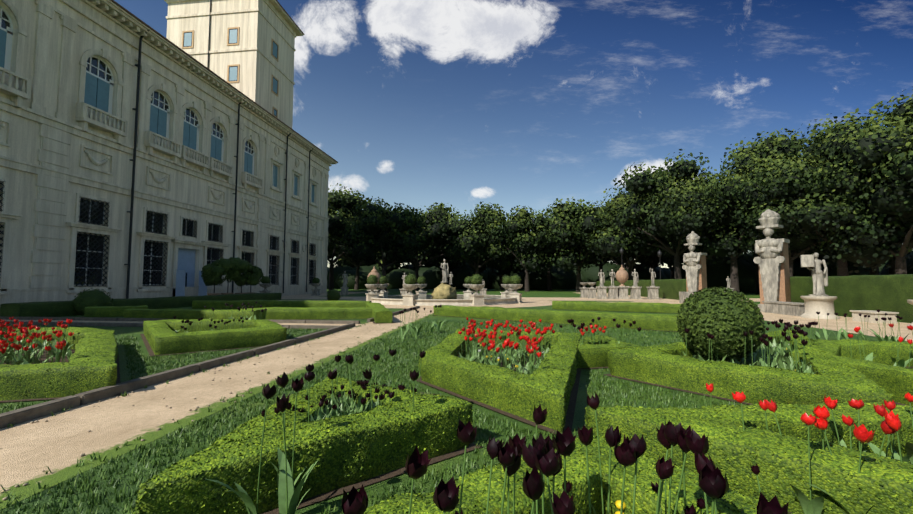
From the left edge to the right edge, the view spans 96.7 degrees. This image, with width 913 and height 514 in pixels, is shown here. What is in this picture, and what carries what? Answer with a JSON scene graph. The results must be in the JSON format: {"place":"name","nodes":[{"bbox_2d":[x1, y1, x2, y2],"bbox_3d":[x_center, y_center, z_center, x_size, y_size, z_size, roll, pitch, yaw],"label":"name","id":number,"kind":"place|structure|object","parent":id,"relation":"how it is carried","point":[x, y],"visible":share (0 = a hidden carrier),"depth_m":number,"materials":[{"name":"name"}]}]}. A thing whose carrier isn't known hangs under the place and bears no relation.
{"place":"outdoors","nodes":[
{"label":"outdoors","id":0,"kind":"place"},
{"bbox_2d":[0,0,328,288],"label":"villa wall","id":1,"kind":"structure","parent":0,"point":[25,147],"depth_m":30.50,"materials":[{"name":"beige stone"}]},
{"bbox_2d":[0,309,433,509],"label":"gravel path","id":2,"kind":"structure","parent":0,"point":[58,444],"depth_m":4.96,"materials":[{"name":"beige gravel"}]},
{"bbox_2d":[0,311,433,506],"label":"path stones and tufts","id":3,"kind":"object","parent":2,"relation":"on","point":[92,458],"visible":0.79,"depth_m":5.46,"materials":[{"name":"green plant"}]},
{"bbox_2d":[0,289,912,513],"bbox_3d":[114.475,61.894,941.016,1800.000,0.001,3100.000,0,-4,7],"label":"lawn","id":4,"kind":"structure","parent":0,"point":[397,480],"depth_m":5.42,"materials":[{"name":"green plant"}]},
{"bbox_2d":[0,349,74,364],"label":"leaves","id":5,"kind":"object","parent":4,"relation":"on","point":[43,356],"depth_m":8.74,"materials":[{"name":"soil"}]},
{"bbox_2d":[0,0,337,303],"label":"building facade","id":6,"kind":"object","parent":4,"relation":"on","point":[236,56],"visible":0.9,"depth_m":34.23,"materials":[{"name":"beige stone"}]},
{"bbox_2d":[0,306,419,428],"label":"path kerb","id":7,"kind":"structure","parent":4,"relation":"on","point":[22,415],"depth_m":7.49,"materials":[{"name":"stone"}]},
{"bbox_2d":[72,262,765,361],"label":"round bushes","id":8,"kind":"object","parent":4,"relation":"on","point":[705,293],"visible":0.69,"depth_m":6.94,"materials":[{"name":"plant"}]},
{"bbox_2d":[0,300,912,513],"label":"low hedges","id":9,"kind":"object","parent":4,"relation":"on","point":[68,384],"visible":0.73,"depth_m":3.79,"materials":[{"name":"green plant"}]},
{"bbox_2d":[0,274,912,322],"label":"hedge","id":10,"kind":"object","parent":4,"relation":"on","point":[891,293],"visible":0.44,"depth_m":19.39,"materials":[{"name":"green plant"}]},
{"bbox_2d":[0,309,912,513],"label":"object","id":11,"kind":"object","parent":4,"relation":"on","point":[471,446],"visible":0.12,"depth_m":4.91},
{"bbox_2d":[0,301,912,513],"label":"tulips","id":12,"kind":"object","parent":11,"relation":"on","point":[542,456],"visible":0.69,"depth_m":2.67,"materials":[{"name":"green"}]},
{"bbox_2d":[73,209,912,357],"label":"garden stonework","id":13,"kind":"object","parent":4,"relation":"on","point":[771,260],"visible":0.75,"depth_m":28.54,"materials":[{"name":"stone"}]},
{"bbox_2d":[478,349,542,372],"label":"leaves","id":14,"kind":"object","parent":4,"relation":"on","point":[535,361],"depth_m":8.19,"materials":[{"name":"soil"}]},
{"bbox_2d":[327,91,912,293],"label":"trees","id":15,"kind":"object","parent":4,"relation":"on","point":[841,194],"visible":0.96,"depth_m":54.60,"materials":[{"name":"green plant"}]},
{"bbox_2d":[327,253,912,292],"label":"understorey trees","id":16,"kind":"object","parent":4,"relation":"on","point":[716,277],"visible":0.33,"depth_m":100.45,"materials":[{"name":"green plant"}]},
{"bbox_2d":[1,292,912,340],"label":"gravel paths","id":17,"kind":"structure","parent":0,"point":[851,325],"depth_m":18.36,"materials":[{"name":"beige gravel"}]},
{"bbox_2d":[114,0,912,268],"label":"sky","id":18,"kind":"structure","parent":0,"point":[461,104],"materials":[{"name":"blue"}]}
]}

